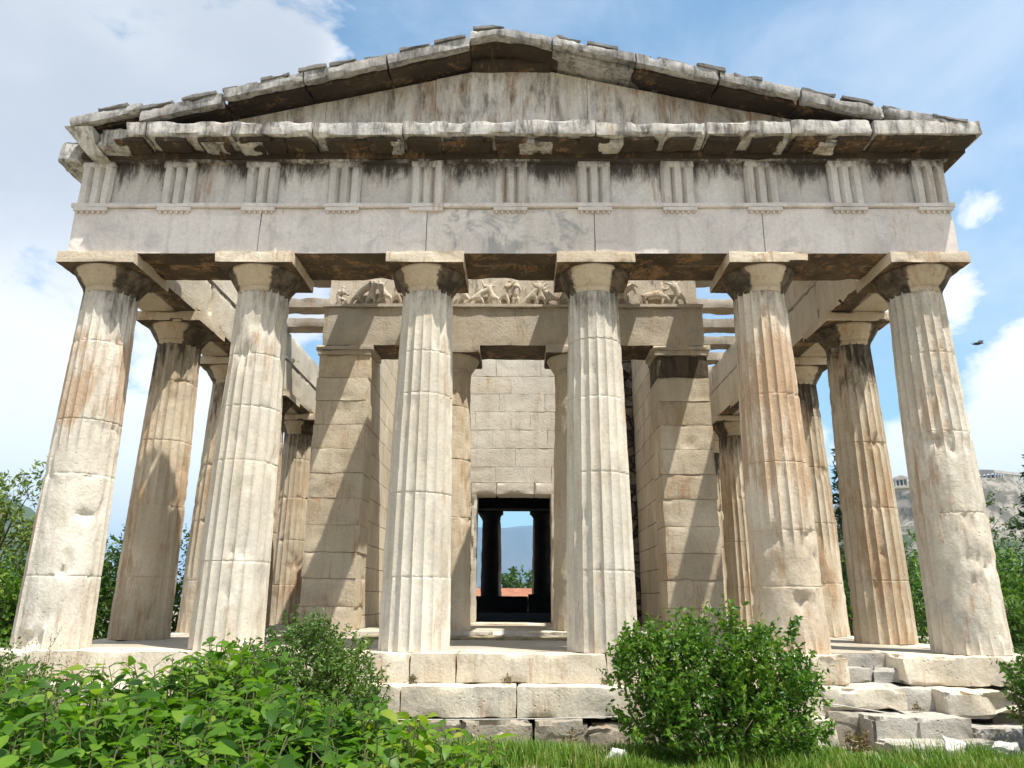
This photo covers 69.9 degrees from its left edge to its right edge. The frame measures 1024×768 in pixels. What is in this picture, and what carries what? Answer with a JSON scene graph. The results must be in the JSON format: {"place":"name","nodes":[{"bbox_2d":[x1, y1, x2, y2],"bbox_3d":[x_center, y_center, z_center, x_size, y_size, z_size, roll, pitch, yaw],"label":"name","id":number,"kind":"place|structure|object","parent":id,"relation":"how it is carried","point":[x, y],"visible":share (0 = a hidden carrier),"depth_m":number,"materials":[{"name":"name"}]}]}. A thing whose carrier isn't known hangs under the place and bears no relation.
{"place":"outdoors","nodes":[
{"label":"outdoors","id":0,"kind":"place"},
{"bbox_2d":[0,496,35,583],"bbox_3d":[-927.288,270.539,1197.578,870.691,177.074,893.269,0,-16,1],"label":"wooded hill","id":1,"kind":"structure","parent":0,"point":[29,512],"depth_m":1088.19,"materials":[{"name":"green plant"}]},
{"bbox_2d":[174,525,532,598],"bbox_3d":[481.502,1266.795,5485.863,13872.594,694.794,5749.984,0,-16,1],"label":"mountain","id":2,"kind":"structure","parent":0,"point":[516,546],"depth_m":5896.93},
{"bbox_2d":[0,0,1023,592],"label":"sky","id":3,"kind":"structure","parent":0,"point":[61,60],"materials":[{"name":"blue"}]},
{"bbox_2d":[97,605,1023,767],"bbox_3d":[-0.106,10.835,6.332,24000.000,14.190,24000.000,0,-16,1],"label":"ground","id":4,"kind":"structure","parent":0,"point":[638,746],"depth_m":8.62,"materials":[{"name":"green soil"}]},
{"bbox_2d":[0,455,47,616],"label":"broadleaf tree","id":5,"kind":"object","parent":4,"relation":"on","point":[23,538],"visible":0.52,"depth_m":16.52,"materials":[{"name":"green plant"}]},
{"bbox_2d":[0,628,75,724],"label":"bush","id":6,"kind":"object","parent":4,"relation":"on","point":[9,668],"visible":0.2,"depth_m":8.40,"materials":[{"name":"green plant"}]},
{"bbox_2d":[0,664,76,755],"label":"sapling","id":7,"kind":"object","parent":4,"relation":"on","point":[16,687],"visible":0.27,"depth_m":2.68,"materials":[{"name":"green plant"}]},
{"bbox_2d":[0,627,97,721],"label":"bush","id":8,"kind":"object","parent":4,"relation":"on","point":[43,662],"visible":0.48,"depth_m":8.57,"materials":[{"name":"green plant"}]},
{"bbox_2d":[0,546,105,647],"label":"bush","id":9,"kind":"object","parent":4,"relation":"on","point":[9,598],"visible":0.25,"depth_m":14.69,"materials":[{"name":"green plant"}]},
{"bbox_2d":[0,532,117,635],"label":"bush","id":10,"kind":"object","parent":4,"relation":"on","point":[24,563],"visible":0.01,"depth_m":19.36,"materials":[{"name":"green plant"}]},
{"bbox_2d":[0,717,139,767],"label":"sapling","id":11,"kind":"object","parent":4,"relation":"on","point":[56,759],"visible":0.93,"depth_m":2.07,"materials":[{"name":"green plant"}]},
{"bbox_2d":[0,679,163,767],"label":"sapling","id":12,"kind":"object","parent":4,"relation":"on","point":[65,717],"visible":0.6,"depth_m":2.28,"materials":[{"name":"green plant"}]},
{"bbox_2d":[43,662,184,762],"bbox_3d":[-1.742,1.827,3.025,0.629,1.297,1.044,7,-18,-23],"label":"sapling","id":13,"kind":"object","parent":4,"relation":"on","point":[107,684],"visible":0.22,"depth_m":3.02,"materials":[{"name":"green plant"}]},
{"bbox_2d":[92,524,184,639],"bbox_3d":[-9.571,5.471,18.527,4.448,3.815,3.338,-5,-17,17],"label":"bush","id":14,"kind":"object","parent":4,"relation":"on","point":[107,586],"visible":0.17,"depth_m":18.04,"materials":[{"name":"green plant"}]},
{"bbox_2d":[70,690,252,767],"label":"sapling","id":15,"kind":"object","parent":4,"relation":"on","point":[184,717],"visible":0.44,"depth_m":2.27,"materials":[{"name":"green plant"}]},
{"bbox_2d":[178,523,189,566],"bbox_3d":[-8.534,6.027,22.348,3.522,4.486,2.830,0,-16,1],"label":"broadleaf tree","id":16,"kind":"object","parent":4,"relation":"on","point":[186,536],"visible":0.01,"depth_m":22.15,"materials":[{"name":"green plant"}]},
{"bbox_2d":[111,650,265,761],"bbox_3d":[-1.483,1.874,3.247,0.817,1.332,0.817,0,-16,1],"label":"sapling","id":17,"kind":"object","parent":4,"relation":"on","point":[176,673],"visible":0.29,"depth_m":3.21,"materials":[{"name":"green plant"}]},
{"bbox_2d":[119,718,313,767],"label":"sapling","id":18,"kind":"object","parent":4,"relation":"on","point":[258,759],"visible":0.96,"depth_m":1.99,"materials":[{"name":"green plant"}]},
{"bbox_2d":[175,632,298,761],"bbox_3d":[-1.417,1.918,3.519,0.759,1.400,0.807,0,-16,1],"label":"sapling","id":19,"kind":"object","parent":4,"relation":"on","point":[232,665],"visible":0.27,"depth_m":3.47,"materials":[{"name":"green plant"}]},
{"bbox_2d":[164,669,333,765],"bbox_3d":[-1.047,1.713,2.652,0.776,1.311,0.863,0,-16,1],"label":"sapling","id":20,"kind":"object","parent":4,"relation":"on","point":[266,715],"visible":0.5,"depth_m":2.60,"materials":[{"name":"green plant"}]},
{"bbox_2d":[172,604,391,731],"bbox_3d":[-2.558,3.274,8.009,2.596,1.681,1.286,0,-16,1],"label":"bush","id":21,"kind":"object","parent":4,"relation":"on","point":[335,661],"visible":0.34,"depth_m":7.94,"materials":[{"name":"green plant"}]},
{"bbox_2d":[254,689,397,767],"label":"sapling","id":22,"kind":"object","parent":4,"relation":"on","point":[345,728],"visible":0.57,"depth_m":2.60,"materials":[{"name":"green plant"}]},
{"bbox_2d":[270,722,425,767],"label":"sapling","id":23,"kind":"object","parent":4,"relation":"on","point":[329,756],"visible":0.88,"depth_m":2.15,"materials":[{"name":"green plant"}]},
{"bbox_2d":[302,703,446,767],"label":"sapling","id":24,"kind":"object","parent":4,"relation":"on","point":[413,751],"visible":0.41,"depth_m":2.71,"materials":[{"name":"green plant"}]},
{"bbox_2d":[379,719,481,767],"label":"sapling","id":25,"kind":"object","parent":4,"relation":"on","point":[440,756],"visible":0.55,"depth_m":3.04,"materials":[{"name":"green plant"}]},
{"bbox_2d":[442,733,517,767],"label":"sapling","id":26,"kind":"object","parent":4,"relation":"on","point":[485,759],"visible":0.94,"depth_m":3.10,"materials":[{"name":"green plant"}]},
{"bbox_2d":[476,588,531,595],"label":"long hall","id":27,"kind":"structure","parent":4,"relation":"on","point":[515,591],"depth_m":116.36,"materials":[{"name":"ceramic"}]},
{"bbox_2d":[479,565,531,587],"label":"broadleaf tree","id":28,"kind":"object","parent":4,"relation":"on","point":[512,580],"visible":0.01,"depth_m":142.48,"materials":[{"name":"green plant"}]},
{"bbox_2d":[0,25,1023,747],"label":"ancient temple","id":29,"kind":"structure","parent":4,"relation":"on","point":[512,249],"depth_m":11.37,"materials":[{"name":"white stone"}]},
{"bbox_2d":[408,673,417,683],"bbox_3d":[-1.252,3.731,9.245,0.144,0.161,0.176,0,-16,1],"label":"weed","id":30,"kind":"object","parent":29,"relation":"on","point":[411,679],"visible":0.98,"depth_m":9.23,"materials":[{"name":"brown plant"}]},
{"bbox_2d":[500,672,513,683],"bbox_3d":[-0.047,3.719,9.255,0.172,0.160,0.178,12,-20,-34],"label":"weed","id":31,"kind":"object","parent":29,"relation":"on","point":[508,679],"visible":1,"depth_m":9.24,"materials":[{"name":"brown plant"}]},
{"bbox_2d":[600,676,609,684],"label":"weed","id":32,"kind":"object","parent":29,"relation":"on","point":[605,682],"visible":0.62,"depth_m":9.22,"materials":[{"name":"brown plant"}]},
{"bbox_2d":[50,732,1023,767],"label":"grass","id":33,"kind":"structure","parent":4,"relation":"on","point":[525,754],"depth_m":7.25,"materials":[{"name":"green plant"}]},
{"bbox_2d":[942,735,965,756],"bbox_3d":[4.628,3.796,7.684,0.274,0.196,0.152,4,-17,-13],"label":"marble fragment","id":34,"kind":"object","parent":33,"relation":"on","point":[947,746],"visible":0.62,"depth_m":7.64,"materials":[{"name":"white stone"}]},
{"bbox_2d":[990,741,1020,756],"bbox_3d":[5.153,3.820,7.673,0.303,0.156,0.185,0,-16,1],"label":"marble fragment","id":35,"kind":"object","parent":33,"relation":"on","point":[1008,747],"visible":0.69,"depth_m":7.63,"materials":[{"name":"white stone"}]},
{"bbox_2d":[557,726,581,745],"bbox_3d":[0.663,4.108,8.450,0.275,0.320,0.274,-14,-22,40],"label":"weed","id":36,"kind":"object","parent":4,"relation":"on","point":[570,737],"visible":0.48,"depth_m":8.44,"materials":[{"name":"brown plant"}]},
{"bbox_2d":[607,747,626,763],"bbox_3d":[1.042,3.734,7.352,0.255,0.159,0.145,0,-16,1],"label":"marble fragment","id":37,"kind":"object","parent":4,"relation":"on","point":[615,751],"visible":0.33,"depth_m":7.31,"materials":[{"name":"white stone"}]},
{"bbox_2d":[596,594,836,767],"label":"bush","id":38,"kind":"object","parent":4,"relation":"on","point":[673,690],"visible":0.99,"depth_m":7.59,"materials":[{"name":"green plant"}]},
{"bbox_2d":[844,729,871,752],"bbox_3d":[3.940,4.100,8.318,0.292,0.390,0.345,0,-16,1],"label":"weed","id":39,"kind":"object","parent":4,"relation":"on","point":[858,738],"visible":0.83,"depth_m":8.33,"materials":[{"name":"brown plant"}]},
{"bbox_2d":[830,448,911,598],"bbox_3d":[15.846,7.089,33.949,3.560,9.226,3.622,0,-16,1],"label":"conifer","id":40,"kind":"object","parent":4,"relation":"on","point":[838,511],"visible":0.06,"depth_m":34.36,"materials":[{"name":"green plant"}]},
{"bbox_2d":[837,527,920,627],"bbox_3d":[12.727,7.774,28.537,5.688,5.548,4.829,-8,-18,25],"label":"broadleaf tree","id":41,"kind":"object","parent":4,"relation":"on","point":[844,565],"depth_m":28.37,"materials":[{"name":"green plant"}]},
{"bbox_2d":[841,541,929,643],"bbox_3d":[9.019,5.853,19.246,3.602,3.790,3.599,-12,-21,37],"label":"bush","id":42,"kind":"object","parent":4,"relation":"on","point":[850,611],"visible":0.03,"depth_m":18.86,"materials":[{"name":"green plant"}]},
{"bbox_2d":[907,552,920,629],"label":"distant tree","id":43,"kind":"object","parent":4,"relation":"on","point":[913,567],"visible":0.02,"depth_m":81.49,"materials":[{"name":"green plant"}]},
{"bbox_2d":[909,574,923,635],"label":"distant tree","id":44,"kind":"object","parent":4,"relation":"on","point":[917,584],"visible":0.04,"depth_m":66.27,"materials":[{"name":"green plant"}]},
{"bbox_2d":[908,563,927,635],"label":"distant tree","id":45,"kind":"object","parent":4,"relation":"on","point":[918,575],"visible":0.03,"depth_m":75.03,"materials":[{"name":"green plant"}]},
{"bbox_2d":[858,709,1023,757],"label":"stone stair","id":46,"kind":"object","parent":4,"relation":"on","point":[899,725],"visible":0.65,"depth_m":8.44,"materials":[{"name":"beige stone"}]},
{"bbox_2d":[912,700,924,711],"bbox_3d":[4.944,3.923,8.919,0.147,0.139,0.126,-9,-19,28],"label":"weed","id":47,"kind":"object","parent":46,"relation":"on","point":[918,708],"visible":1,"depth_m":8.91,"materials":[{"name":"brown plant"}]},
{"bbox_2d":[903,490,1023,643],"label":"broadleaf tree","id":48,"kind":"object","parent":4,"relation":"on","point":[921,619],"visible":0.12,"depth_m":27.51,"materials":[{"name":"green plant"}]},
{"bbox_2d":[925,580,1023,654],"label":"bush","id":49,"kind":"object","parent":4,"relation":"on","point":[1015,615],"visible":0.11,"depth_m":15.91,"materials":[{"name":"green plant"}]},
{"bbox_2d":[986,648,1023,736],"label":"bush","id":50,"kind":"object","parent":4,"relation":"on","point":[1014,689],"visible":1,"depth_m":8.03,"materials":[{"name":"green plant"}]},
{"bbox_2d":[995,546,1023,640],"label":"bush","id":51,"kind":"object","parent":4,"relation":"on","point":[1009,585],"visible":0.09,"depth_m":19.95,"materials":[{"name":"green plant"}]},
{"bbox_2d":[1002,454,1023,605],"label":"conifer","id":52,"kind":"object","parent":4,"relation":"on","point":[1021,513],"visible":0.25,"depth_m":28.29,"materials":[{"name":"green plant"}]},
{"bbox_2d":[398,704,992,726],"bbox_3d":[2.485,3.947,8.666,7.701,0.290,0.162,0,-16,1],"label":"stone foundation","id":53,"kind":"object","parent":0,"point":[634,716],"visible":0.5,"depth_m":8.67,"materials":[{"name":"beige stone"}]},
{"bbox_2d":[834,474,1023,582],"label":"rocky hill","id":54,"kind":"structure","parent":0,"point":[1009,491],"depth_m":561.33,"materials":[{"name":"grey stone"}]},
{"bbox_2d":[893,475,908,490],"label":"hilltop temple","id":55,"kind":"structure","parent":54,"relation":"on","point":[900,482],"depth_m":554.94,"materials":[{"name":"beige stone"}]},
{"bbox_2d":[970,340,982,344],"bbox_3d":[16.017,-1.464,25.250,0.795,0.297,0.354,7,-18,-21],"label":"bird","id":56,"kind":"object","parent":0,"point":[979,342],"visible":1,"depth_m":25.19},
{"bbox_2d":[979,469,1023,478],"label":"hilltop temple","id":57,"kind":"structure","parent":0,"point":[985,472],"depth_m":646.68,"materials":[{"name":"beige stone"}]}
]}

